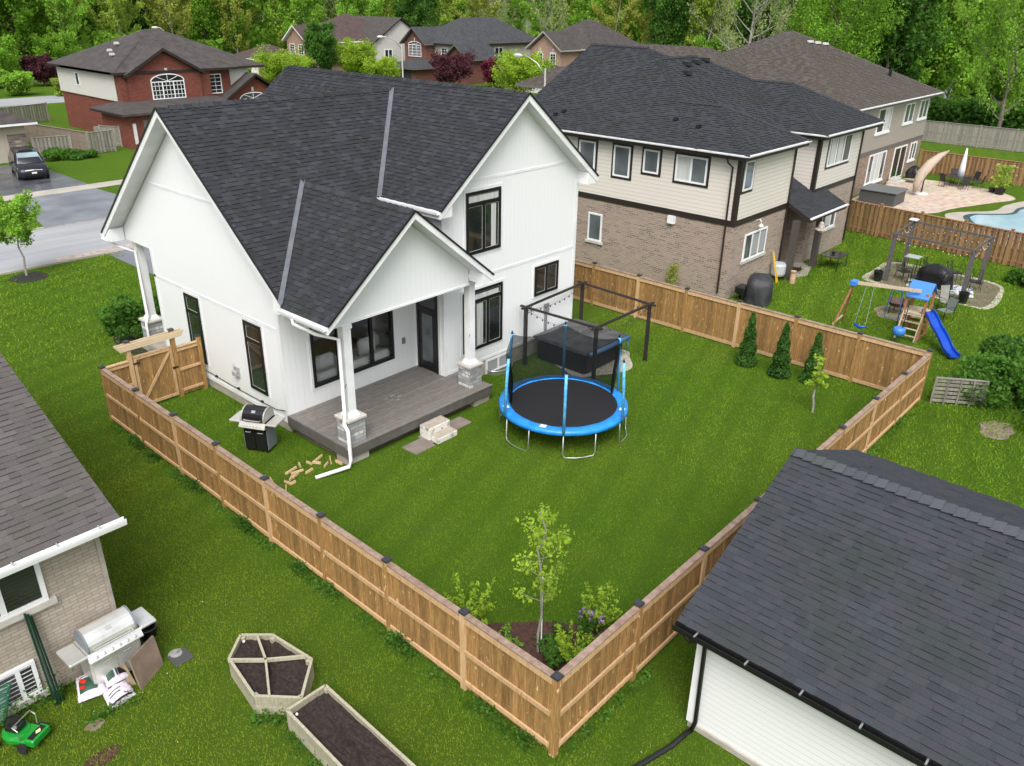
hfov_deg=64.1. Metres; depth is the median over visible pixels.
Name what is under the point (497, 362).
basement window
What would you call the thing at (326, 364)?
sofa
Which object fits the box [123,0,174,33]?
woodland tree
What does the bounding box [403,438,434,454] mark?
paver
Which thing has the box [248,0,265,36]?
woodland tree
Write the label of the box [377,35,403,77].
street lamp
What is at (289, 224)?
white house
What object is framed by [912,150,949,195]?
cantilever umbrella
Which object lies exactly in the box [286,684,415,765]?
planter
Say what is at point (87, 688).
soil bag
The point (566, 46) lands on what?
tan gable house
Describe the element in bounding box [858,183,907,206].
hot tub
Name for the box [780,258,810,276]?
porch slab
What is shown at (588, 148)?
window
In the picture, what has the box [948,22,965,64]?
woodland tree
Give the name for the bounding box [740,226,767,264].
window
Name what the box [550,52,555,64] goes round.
window
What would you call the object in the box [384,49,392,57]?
window
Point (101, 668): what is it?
door
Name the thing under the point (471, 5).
woodland tree
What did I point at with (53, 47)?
woodland tree
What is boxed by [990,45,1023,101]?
woodland tree
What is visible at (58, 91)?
bush
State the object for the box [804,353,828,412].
sapling
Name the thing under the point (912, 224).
pergola
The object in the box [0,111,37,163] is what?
stone garage house
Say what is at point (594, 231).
window
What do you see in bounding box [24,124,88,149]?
fence
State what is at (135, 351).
front bed
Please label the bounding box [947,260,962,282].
patio chair
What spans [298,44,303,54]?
window
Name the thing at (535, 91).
garage door
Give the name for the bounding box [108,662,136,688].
leaning board
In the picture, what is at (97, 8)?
woodland tree
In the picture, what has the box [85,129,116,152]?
fence
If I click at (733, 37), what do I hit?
deciduous tree
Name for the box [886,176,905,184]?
stone steps
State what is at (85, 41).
undergrowth
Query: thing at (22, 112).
fence
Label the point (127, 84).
red brick house
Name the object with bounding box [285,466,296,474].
firewood piece
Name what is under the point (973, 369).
bush
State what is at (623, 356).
gravel pad
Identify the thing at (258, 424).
gas grill
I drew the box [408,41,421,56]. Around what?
window
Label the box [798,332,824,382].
cedar shrub
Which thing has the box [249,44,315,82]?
street tree
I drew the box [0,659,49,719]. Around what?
basement window
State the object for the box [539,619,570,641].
plant
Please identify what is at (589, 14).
woodland tree
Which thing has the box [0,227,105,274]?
kerb
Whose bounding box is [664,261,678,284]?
shrub
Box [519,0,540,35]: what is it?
woodland tree
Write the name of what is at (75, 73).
window
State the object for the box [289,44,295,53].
window
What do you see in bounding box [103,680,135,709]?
soil bag
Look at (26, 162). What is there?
minivan
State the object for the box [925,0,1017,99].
woodland tree
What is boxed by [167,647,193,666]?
dark tile
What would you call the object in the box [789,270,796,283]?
paper bag
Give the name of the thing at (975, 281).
patio chair
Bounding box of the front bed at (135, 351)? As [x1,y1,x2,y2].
[113,315,160,353]
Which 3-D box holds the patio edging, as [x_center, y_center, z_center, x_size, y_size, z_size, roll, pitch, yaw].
[20.956,-4.946,40.503,6.239,0.001,5.035,22,32,37]
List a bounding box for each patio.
[852,178,1014,212]
[869,264,999,306]
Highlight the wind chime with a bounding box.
[815,218,826,232]
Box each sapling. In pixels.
[509,503,574,652]
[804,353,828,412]
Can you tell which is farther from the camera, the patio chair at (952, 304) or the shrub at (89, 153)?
the shrub at (89, 153)
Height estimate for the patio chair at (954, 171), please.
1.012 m
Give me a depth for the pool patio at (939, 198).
58.47 m
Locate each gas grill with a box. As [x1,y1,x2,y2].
[56,605,156,685]
[229,403,285,452]
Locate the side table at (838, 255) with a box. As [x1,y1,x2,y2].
[820,250,848,270]
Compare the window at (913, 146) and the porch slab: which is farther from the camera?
the window at (913, 146)
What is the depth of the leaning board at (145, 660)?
16.40 m
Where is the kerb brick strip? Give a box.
[54,243,132,260]
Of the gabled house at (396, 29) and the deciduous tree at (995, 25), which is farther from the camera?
the gabled house at (396, 29)
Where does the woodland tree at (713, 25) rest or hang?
on the forest floor
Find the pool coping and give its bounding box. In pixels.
[945,201,1023,245]
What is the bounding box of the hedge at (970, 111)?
[926,93,1023,129]
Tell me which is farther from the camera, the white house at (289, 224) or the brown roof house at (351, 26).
the brown roof house at (351, 26)
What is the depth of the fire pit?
36.43 m
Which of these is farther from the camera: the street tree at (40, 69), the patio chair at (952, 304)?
the street tree at (40, 69)
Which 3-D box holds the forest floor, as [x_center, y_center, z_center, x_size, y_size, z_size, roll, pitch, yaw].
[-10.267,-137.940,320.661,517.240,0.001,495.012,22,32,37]
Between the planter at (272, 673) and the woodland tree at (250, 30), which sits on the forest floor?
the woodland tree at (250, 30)
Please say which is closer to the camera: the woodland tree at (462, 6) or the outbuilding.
the outbuilding
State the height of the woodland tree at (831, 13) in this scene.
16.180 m
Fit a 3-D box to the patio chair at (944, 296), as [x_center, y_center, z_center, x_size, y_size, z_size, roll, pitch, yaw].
[19.497,-3.756,36.592,0.565,1.160,0.649,-5,26,-12]
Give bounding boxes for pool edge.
[963,207,1023,242]
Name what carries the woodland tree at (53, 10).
on the forest floor
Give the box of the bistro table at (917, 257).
[903,254,922,272]
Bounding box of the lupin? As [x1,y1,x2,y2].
[572,606,603,642]
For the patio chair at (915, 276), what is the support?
on the outdoor rug
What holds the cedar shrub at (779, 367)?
on the ground at (106, 167)
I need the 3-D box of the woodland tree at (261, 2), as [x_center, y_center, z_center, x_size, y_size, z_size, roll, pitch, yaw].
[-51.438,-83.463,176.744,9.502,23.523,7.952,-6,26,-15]
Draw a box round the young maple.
[0,189,44,275]
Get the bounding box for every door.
[0,133,8,163]
[92,652,118,685]
[116,639,139,670]
[244,428,256,448]
[251,67,258,72]
[254,429,267,450]
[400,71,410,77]
[418,308,435,372]
[529,88,540,92]
[889,144,907,177]
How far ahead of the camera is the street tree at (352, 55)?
121.53 m
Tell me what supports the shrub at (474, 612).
on the mulch bed at (525, 632)
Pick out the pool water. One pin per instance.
(1013, 221)
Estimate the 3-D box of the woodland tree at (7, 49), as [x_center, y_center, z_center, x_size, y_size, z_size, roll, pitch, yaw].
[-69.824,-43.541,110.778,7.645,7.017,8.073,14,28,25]
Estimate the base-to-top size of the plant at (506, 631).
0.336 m
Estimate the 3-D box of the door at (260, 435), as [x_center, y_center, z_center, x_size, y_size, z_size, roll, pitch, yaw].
[-7.478,1.690,24.315,0.336,0.717,0.075,7,26,12]
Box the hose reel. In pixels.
[770,261,785,276]
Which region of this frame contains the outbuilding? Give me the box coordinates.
[672,447,1023,765]
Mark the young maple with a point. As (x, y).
(16, 216)
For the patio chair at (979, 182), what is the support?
on the pool patio at (939, 198)
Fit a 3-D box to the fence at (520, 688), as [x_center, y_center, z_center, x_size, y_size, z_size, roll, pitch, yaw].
[-5.992,3.148,20.170,18.619,2.095,0.164,22,33,38]
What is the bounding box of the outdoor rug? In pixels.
[906,278,973,297]
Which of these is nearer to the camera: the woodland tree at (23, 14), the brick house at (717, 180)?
the brick house at (717, 180)
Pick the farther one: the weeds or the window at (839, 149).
the window at (839, 149)
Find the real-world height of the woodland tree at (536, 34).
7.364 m
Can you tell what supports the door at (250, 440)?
in the gas grill at (258, 424)
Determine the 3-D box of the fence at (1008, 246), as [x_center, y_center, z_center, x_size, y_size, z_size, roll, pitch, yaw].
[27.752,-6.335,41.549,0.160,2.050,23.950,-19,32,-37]
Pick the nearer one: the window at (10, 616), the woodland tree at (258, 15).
the window at (10, 616)
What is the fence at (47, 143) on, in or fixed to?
on the ground at (106, 167)
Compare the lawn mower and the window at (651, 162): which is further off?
the window at (651, 162)
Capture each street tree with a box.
[0,68,33,95]
[18,52,57,85]
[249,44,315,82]
[299,20,339,69]
[333,36,378,73]
[362,54,400,76]
[427,48,477,83]
[478,57,507,87]
[485,48,558,92]
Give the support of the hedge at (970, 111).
on the ground at (106, 167)
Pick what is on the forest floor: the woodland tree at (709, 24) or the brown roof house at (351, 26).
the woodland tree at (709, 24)
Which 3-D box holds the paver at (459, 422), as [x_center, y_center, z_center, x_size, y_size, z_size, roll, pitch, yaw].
[-1.789,1.327,26.397,0.560,0.060,0.850,22,32,37]
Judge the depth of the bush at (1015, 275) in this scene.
40.37 m
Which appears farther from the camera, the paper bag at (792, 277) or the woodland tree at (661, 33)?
the woodland tree at (661, 33)
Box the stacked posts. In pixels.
[23,613,63,706]
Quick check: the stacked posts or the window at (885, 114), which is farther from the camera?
the window at (885, 114)
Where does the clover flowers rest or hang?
on the ground at (106, 167)
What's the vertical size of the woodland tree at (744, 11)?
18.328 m
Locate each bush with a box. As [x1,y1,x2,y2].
[49,78,62,95]
[941,351,1023,407]
[977,334,1023,379]
[1005,267,1023,284]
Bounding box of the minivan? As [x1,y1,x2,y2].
[8,146,49,179]
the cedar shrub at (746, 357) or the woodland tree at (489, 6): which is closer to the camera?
the cedar shrub at (746, 357)
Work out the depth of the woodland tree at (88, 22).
147.55 m
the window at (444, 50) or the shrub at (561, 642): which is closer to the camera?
the shrub at (561, 642)
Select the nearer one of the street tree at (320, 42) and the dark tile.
the dark tile
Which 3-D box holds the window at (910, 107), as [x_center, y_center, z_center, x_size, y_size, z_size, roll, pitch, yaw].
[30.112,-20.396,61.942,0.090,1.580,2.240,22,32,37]
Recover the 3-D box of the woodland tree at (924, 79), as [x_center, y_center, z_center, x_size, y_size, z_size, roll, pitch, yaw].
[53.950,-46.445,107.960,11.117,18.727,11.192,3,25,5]
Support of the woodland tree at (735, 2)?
on the forest floor
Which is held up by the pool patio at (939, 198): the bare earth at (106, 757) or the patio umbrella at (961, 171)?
the patio umbrella at (961, 171)
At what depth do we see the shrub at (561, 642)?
16.86 m
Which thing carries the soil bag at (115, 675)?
on the soil bag at (114, 692)
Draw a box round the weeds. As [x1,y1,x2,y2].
[0,398,1023,765]
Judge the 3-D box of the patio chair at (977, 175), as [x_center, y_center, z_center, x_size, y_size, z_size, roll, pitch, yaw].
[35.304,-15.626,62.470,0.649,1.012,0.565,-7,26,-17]
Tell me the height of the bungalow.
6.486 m
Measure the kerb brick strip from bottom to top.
0.004 m
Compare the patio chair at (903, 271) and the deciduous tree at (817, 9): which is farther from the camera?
the deciduous tree at (817, 9)
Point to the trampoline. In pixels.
(560, 381)
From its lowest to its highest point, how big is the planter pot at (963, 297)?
0.520 m
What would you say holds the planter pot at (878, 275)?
on the patio at (971, 301)
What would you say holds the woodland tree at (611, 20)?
on the forest floor
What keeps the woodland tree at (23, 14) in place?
on the forest floor
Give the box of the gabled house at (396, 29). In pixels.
[331,15,411,61]
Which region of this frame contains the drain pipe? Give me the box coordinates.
[633,728,690,765]
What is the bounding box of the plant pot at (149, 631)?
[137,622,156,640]
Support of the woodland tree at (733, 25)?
on the forest floor
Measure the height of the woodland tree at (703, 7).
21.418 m
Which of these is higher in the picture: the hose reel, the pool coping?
the pool coping
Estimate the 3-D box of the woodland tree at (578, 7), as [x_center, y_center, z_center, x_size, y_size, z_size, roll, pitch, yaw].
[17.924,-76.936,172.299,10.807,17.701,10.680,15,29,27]
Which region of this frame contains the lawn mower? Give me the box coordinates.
[0,710,50,754]
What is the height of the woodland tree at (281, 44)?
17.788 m
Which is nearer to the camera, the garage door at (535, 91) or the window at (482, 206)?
the window at (482, 206)
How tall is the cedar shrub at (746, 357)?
2.140 m
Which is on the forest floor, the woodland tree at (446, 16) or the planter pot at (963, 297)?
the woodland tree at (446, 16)
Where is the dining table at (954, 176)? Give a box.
[946,174,973,185]
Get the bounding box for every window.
[0,563,57,628]
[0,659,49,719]
[74,72,80,85]
[150,73,185,99]
[182,289,209,366]
[210,73,222,93]
[240,92,261,98]
[241,316,270,398]
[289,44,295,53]
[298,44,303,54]
[306,310,395,391]
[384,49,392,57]
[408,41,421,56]
[441,47,446,54]
[460,278,503,357]
[463,183,502,256]
[485,351,506,373]
[495,47,502,56]
[532,257,559,298]
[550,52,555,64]
[578,137,598,171]
[585,212,602,244]
[611,142,633,180]
[641,147,662,176]
[672,151,710,188]
[740,159,756,194]
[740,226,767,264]
[822,213,835,232]
[824,134,853,169]
[863,150,886,185]
[874,106,893,135]
[902,102,915,125]
[906,141,917,162]
[916,98,929,120]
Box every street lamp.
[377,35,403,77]
[514,53,545,86]
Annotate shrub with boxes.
[41,147,78,159]
[63,148,97,160]
[95,293,160,335]
[114,323,143,338]
[444,571,496,619]
[469,606,487,624]
[534,633,573,668]
[554,620,594,662]
[579,580,622,633]
[579,639,589,648]
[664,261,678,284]
[734,312,758,367]
[767,322,791,378]
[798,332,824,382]
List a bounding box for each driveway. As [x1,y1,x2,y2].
[0,165,86,195]
[25,188,115,227]
[109,247,153,274]
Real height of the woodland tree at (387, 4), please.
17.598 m
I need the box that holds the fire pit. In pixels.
[887,293,910,315]
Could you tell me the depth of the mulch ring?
38.88 m
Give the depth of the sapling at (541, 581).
16.17 m
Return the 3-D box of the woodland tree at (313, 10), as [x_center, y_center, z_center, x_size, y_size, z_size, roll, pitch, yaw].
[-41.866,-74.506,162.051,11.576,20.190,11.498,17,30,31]
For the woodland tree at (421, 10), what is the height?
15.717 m
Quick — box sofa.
[315,331,389,382]
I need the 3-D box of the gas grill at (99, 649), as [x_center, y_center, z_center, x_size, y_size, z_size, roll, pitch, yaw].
[-7.957,5.254,16.215,0.704,1.401,1.720,20,32,35]
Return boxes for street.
[0,95,64,106]
[0,218,132,272]
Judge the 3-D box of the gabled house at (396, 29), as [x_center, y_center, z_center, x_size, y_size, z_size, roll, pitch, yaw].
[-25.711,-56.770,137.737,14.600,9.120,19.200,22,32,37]
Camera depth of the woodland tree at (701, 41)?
131.04 m
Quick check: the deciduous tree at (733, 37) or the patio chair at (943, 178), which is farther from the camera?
the deciduous tree at (733, 37)
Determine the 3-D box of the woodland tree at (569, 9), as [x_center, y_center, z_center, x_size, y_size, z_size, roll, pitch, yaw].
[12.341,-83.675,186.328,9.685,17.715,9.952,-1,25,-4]
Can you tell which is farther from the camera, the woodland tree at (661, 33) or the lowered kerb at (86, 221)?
the woodland tree at (661, 33)
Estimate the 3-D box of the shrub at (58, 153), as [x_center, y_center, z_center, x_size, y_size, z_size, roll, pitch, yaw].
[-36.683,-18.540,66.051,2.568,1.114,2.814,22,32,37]
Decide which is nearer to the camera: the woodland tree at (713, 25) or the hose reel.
the hose reel
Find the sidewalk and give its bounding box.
[2,179,122,200]
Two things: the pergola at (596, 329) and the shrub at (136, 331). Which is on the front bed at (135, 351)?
the shrub at (136, 331)
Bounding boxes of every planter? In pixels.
[228,633,314,714]
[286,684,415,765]
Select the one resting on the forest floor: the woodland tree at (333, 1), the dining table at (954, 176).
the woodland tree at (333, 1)
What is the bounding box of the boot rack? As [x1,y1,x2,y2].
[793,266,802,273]
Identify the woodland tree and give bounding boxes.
[0,0,53,55]
[0,0,54,53]
[0,34,21,86]
[29,29,81,67]
[34,0,96,39]
[39,0,88,49]
[39,0,91,54]
[80,0,101,41]
[87,0,142,38]
[91,0,136,36]
[93,30,125,45]
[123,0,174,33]
[140,0,191,37]
[142,0,193,36]
[186,0,221,42]
[189,0,258,53]
[197,4,213,39]
[212,0,251,52]
[244,0,255,35]
[246,1,266,39]
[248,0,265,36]
[259,0,279,42]
[259,0,326,35]
[262,0,301,48]
[308,0,342,22]
[321,0,348,20]
[335,0,383,16]
[375,0,403,16]
[392,0,443,26]
[429,0,461,25]
[444,0,466,20]
[455,0,501,19]
[470,0,511,17]
[490,0,516,24]
[506,0,525,30]
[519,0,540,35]
[519,0,552,35]
[529,0,569,30]
[532,28,559,37]
[549,0,576,30]
[564,0,607,25]
[567,0,638,35]
[591,0,640,38]
[610,0,647,42]
[630,0,672,43]
[642,0,693,45]
[644,0,694,45]
[678,0,735,46]
[689,1,723,39]
[694,33,728,52]
[695,2,733,49]
[725,0,788,47]
[726,0,740,47]
[733,0,799,46]
[791,0,851,43]
[793,2,842,33]
[823,40,858,54]
[839,0,946,71]
[855,0,953,80]
[914,0,973,83]
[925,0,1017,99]
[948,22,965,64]
[951,1,1023,89]
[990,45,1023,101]
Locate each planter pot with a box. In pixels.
[873,269,883,281]
[958,291,969,303]
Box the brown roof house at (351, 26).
[234,13,364,75]
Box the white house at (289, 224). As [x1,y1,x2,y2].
[100,65,598,479]
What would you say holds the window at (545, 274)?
in the white house at (289, 224)
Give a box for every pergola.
[520,281,655,361]
[883,218,996,290]
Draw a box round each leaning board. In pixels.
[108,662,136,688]
[128,635,163,689]
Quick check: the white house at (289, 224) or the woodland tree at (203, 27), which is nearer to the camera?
the white house at (289, 224)
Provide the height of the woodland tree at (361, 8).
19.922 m
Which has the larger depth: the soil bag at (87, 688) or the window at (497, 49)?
the window at (497, 49)
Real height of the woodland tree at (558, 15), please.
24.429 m
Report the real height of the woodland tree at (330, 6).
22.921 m
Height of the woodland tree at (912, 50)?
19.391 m
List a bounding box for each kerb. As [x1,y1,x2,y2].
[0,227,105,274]
[44,217,132,253]
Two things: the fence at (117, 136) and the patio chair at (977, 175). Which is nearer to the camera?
the patio chair at (977, 175)
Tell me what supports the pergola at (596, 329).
on the ground at (106, 167)
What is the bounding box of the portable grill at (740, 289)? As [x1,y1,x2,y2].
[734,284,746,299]
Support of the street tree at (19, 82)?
on the ground at (106, 167)
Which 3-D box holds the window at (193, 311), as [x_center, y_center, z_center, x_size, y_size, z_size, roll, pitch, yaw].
[-10.810,-1.857,27.952,1.080,2.560,0.060,22,32,37]
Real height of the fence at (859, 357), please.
2.105 m
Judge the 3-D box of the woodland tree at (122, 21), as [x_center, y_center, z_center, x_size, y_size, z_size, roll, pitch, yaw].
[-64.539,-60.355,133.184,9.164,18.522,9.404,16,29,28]
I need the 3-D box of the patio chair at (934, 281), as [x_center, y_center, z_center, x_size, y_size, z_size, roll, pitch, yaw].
[20.339,-4.889,39.253,0.565,0.962,0.649,-18,31,-34]
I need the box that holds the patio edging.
[862,262,1003,309]
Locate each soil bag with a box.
[76,674,107,702]
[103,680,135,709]
[105,667,127,687]
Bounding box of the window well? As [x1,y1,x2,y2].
[487,366,505,375]
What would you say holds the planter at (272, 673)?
on the ground at (106, 167)
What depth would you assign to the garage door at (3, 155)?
64.00 m
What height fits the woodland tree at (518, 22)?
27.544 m
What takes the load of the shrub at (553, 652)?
on the mulch bed at (525, 632)
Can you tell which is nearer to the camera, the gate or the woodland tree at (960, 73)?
the gate
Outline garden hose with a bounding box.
[0,681,11,722]
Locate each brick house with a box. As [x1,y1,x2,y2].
[46,29,270,148]
[534,43,886,298]
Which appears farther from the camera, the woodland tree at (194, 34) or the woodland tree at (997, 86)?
the woodland tree at (194, 34)
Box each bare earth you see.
[83,744,119,765]
[85,719,104,730]
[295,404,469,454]
[980,421,1014,439]
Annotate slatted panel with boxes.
[929,376,989,406]
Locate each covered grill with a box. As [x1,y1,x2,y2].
[743,273,772,306]
[905,165,919,178]
[915,263,953,289]
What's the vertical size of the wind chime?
0.800 m
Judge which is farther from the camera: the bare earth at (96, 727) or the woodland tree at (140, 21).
the woodland tree at (140, 21)
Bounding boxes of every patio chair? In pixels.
[894,260,912,280]
[907,265,925,284]
[927,272,946,283]
[936,295,959,322]
[937,284,954,311]
[938,173,950,187]
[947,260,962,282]
[949,168,958,178]
[958,177,970,189]
[967,269,983,290]
[971,171,981,185]
[972,175,986,188]
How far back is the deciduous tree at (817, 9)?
96.97 m
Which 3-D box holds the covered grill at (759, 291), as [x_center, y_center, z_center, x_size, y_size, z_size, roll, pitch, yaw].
[11.349,-4.416,37.449,1.226,1.300,1.636,13,28,23]
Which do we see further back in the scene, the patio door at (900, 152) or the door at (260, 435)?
the patio door at (900, 152)
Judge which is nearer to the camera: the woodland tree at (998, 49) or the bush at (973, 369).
the bush at (973, 369)
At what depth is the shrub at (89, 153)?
66.44 m
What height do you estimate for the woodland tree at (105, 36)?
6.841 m
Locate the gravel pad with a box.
[620,349,632,371]
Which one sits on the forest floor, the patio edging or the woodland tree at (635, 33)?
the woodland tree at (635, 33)
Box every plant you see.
[502,621,524,645]
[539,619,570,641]
[988,163,1021,194]
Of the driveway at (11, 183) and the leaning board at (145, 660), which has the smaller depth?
the leaning board at (145, 660)
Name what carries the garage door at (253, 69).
in the brown roof house at (351, 26)
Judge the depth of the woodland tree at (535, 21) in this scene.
173.69 m
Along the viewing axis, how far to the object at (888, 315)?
36.54 m
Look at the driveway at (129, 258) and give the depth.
42.21 m
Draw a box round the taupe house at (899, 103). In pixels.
[515,30,944,196]
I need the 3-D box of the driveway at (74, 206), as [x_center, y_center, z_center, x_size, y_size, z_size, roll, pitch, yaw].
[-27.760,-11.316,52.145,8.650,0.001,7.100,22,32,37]
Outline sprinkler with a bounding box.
[168,648,181,657]
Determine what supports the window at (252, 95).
in the red brick house at (127, 84)
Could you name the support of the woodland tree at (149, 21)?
on the forest floor
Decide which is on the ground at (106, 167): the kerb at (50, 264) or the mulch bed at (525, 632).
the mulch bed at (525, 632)
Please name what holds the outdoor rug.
on the patio at (971, 301)
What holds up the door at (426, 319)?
in the white house at (289, 224)
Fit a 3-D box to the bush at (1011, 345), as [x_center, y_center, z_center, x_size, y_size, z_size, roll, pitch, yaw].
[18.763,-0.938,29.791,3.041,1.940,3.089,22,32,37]
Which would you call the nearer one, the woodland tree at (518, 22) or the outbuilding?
the outbuilding
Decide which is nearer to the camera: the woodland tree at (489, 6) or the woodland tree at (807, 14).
the woodland tree at (807, 14)
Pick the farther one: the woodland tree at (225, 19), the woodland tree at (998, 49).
the woodland tree at (225, 19)
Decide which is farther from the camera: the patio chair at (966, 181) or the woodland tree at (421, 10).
the woodland tree at (421, 10)
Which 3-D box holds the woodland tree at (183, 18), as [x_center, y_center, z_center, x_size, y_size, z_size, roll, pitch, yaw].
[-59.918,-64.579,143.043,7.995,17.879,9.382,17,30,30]
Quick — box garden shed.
[926,65,957,98]
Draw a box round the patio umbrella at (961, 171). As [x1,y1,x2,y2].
[957,148,967,185]
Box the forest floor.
[30,18,1023,102]
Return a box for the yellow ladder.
[773,251,777,282]
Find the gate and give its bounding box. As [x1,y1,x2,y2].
[106,328,207,401]
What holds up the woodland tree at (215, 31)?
on the forest floor
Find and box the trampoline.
[498,321,627,458]
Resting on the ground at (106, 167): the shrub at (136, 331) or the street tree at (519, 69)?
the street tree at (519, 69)
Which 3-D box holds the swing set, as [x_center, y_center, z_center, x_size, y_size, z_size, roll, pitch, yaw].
[16.063,-2.937,33.408,5.111,2.331,2.548,22,32,37]
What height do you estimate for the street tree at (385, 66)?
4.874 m
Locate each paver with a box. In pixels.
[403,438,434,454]
[450,416,470,428]
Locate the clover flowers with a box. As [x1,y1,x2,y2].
[46,309,981,757]
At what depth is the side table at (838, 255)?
42.37 m
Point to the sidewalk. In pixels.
(70, 189)
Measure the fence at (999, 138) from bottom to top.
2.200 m
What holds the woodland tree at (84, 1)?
on the forest floor
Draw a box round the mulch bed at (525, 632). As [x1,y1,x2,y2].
[484,622,606,670]
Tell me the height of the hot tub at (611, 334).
0.990 m
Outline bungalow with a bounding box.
[0,353,126,719]
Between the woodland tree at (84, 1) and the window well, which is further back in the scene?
the woodland tree at (84, 1)
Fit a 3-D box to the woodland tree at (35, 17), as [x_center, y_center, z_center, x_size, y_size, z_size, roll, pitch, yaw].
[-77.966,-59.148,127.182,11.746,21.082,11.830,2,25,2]
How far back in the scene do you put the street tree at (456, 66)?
117.54 m
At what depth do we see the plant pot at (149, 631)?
17.41 m
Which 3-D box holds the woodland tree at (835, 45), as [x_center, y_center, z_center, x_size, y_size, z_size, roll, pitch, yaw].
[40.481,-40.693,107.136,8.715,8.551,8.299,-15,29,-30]
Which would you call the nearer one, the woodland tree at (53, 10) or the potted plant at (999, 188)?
the potted plant at (999, 188)
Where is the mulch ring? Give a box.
[9,272,47,282]
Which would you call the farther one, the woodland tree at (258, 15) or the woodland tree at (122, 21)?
the woodland tree at (258, 15)
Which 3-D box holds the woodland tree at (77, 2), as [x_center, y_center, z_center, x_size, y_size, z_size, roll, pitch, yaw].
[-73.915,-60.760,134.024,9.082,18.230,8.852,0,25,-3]
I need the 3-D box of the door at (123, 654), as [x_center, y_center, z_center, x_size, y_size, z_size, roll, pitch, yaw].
[-7.631,5.463,16.347,0.072,0.704,0.450,20,32,35]
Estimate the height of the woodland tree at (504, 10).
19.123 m
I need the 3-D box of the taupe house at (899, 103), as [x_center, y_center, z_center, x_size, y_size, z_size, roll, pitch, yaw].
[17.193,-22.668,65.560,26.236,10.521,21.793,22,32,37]
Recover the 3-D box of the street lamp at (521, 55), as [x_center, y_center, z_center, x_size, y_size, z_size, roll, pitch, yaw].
[1.341,-21.382,64.564,3.029,8.540,0.280,17,29,30]
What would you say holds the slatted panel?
on the ground at (106, 167)
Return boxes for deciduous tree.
[687,0,799,51]
[767,0,907,63]
[952,0,1023,126]
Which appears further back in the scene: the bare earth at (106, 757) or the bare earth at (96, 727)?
the bare earth at (96, 727)
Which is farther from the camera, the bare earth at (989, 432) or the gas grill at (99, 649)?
the bare earth at (989, 432)
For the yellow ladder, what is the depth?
40.03 m
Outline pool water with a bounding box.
[970,209,1023,238]
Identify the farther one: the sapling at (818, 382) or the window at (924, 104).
the window at (924, 104)
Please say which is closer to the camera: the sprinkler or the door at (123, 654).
the door at (123, 654)
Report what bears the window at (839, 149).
in the brick house at (717, 180)
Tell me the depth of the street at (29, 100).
100.35 m
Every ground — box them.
[0,3,1023,765]
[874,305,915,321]
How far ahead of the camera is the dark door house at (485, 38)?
130.75 m
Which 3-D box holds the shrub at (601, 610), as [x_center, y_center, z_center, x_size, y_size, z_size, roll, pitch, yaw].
[1.876,4.922,17.632,0.946,1.116,0.996,-4,26,-10]
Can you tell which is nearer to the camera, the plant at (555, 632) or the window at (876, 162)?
the plant at (555, 632)
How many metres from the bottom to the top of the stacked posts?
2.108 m
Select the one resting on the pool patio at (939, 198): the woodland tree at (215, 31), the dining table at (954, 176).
the dining table at (954, 176)
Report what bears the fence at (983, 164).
on the ground at (106, 167)
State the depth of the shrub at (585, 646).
16.82 m
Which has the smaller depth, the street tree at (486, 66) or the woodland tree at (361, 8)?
the street tree at (486, 66)
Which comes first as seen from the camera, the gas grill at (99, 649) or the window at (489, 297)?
the gas grill at (99, 649)
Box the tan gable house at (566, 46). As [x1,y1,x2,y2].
[498,19,637,92]
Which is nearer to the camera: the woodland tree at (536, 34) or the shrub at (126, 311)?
the shrub at (126, 311)
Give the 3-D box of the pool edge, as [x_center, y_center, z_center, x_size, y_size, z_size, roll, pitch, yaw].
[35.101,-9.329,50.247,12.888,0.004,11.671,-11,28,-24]
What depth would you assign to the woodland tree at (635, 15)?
146.99 m
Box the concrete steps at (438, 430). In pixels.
[420,415,456,443]
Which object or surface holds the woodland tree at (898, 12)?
on the forest floor
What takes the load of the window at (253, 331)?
in the white house at (289, 224)
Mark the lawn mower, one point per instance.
(20, 731)
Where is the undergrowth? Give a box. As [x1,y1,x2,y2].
[1,18,1019,100]
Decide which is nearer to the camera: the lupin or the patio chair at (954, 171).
the lupin
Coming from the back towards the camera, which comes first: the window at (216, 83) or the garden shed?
the garden shed
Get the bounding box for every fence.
[0,102,49,121]
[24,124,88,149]
[30,134,72,158]
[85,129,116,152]
[98,125,122,146]
[98,365,563,757]
[559,349,933,747]
[573,259,926,389]
[846,200,1023,268]
[918,149,1023,185]
[921,120,1023,152]
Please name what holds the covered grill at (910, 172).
on the pool patio at (939, 198)
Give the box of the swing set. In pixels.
[831,279,959,357]
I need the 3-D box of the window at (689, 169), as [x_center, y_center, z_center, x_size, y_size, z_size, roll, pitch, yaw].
[8.046,-9.580,36.712,1.840,1.420,0.060,22,32,37]
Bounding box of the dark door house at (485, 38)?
[397,17,534,84]
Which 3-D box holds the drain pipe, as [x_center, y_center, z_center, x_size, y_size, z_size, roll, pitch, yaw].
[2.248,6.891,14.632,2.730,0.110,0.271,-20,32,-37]
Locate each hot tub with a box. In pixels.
[533,318,630,352]
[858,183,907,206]
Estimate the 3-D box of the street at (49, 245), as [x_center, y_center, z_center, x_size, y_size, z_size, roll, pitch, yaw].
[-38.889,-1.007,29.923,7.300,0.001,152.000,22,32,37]

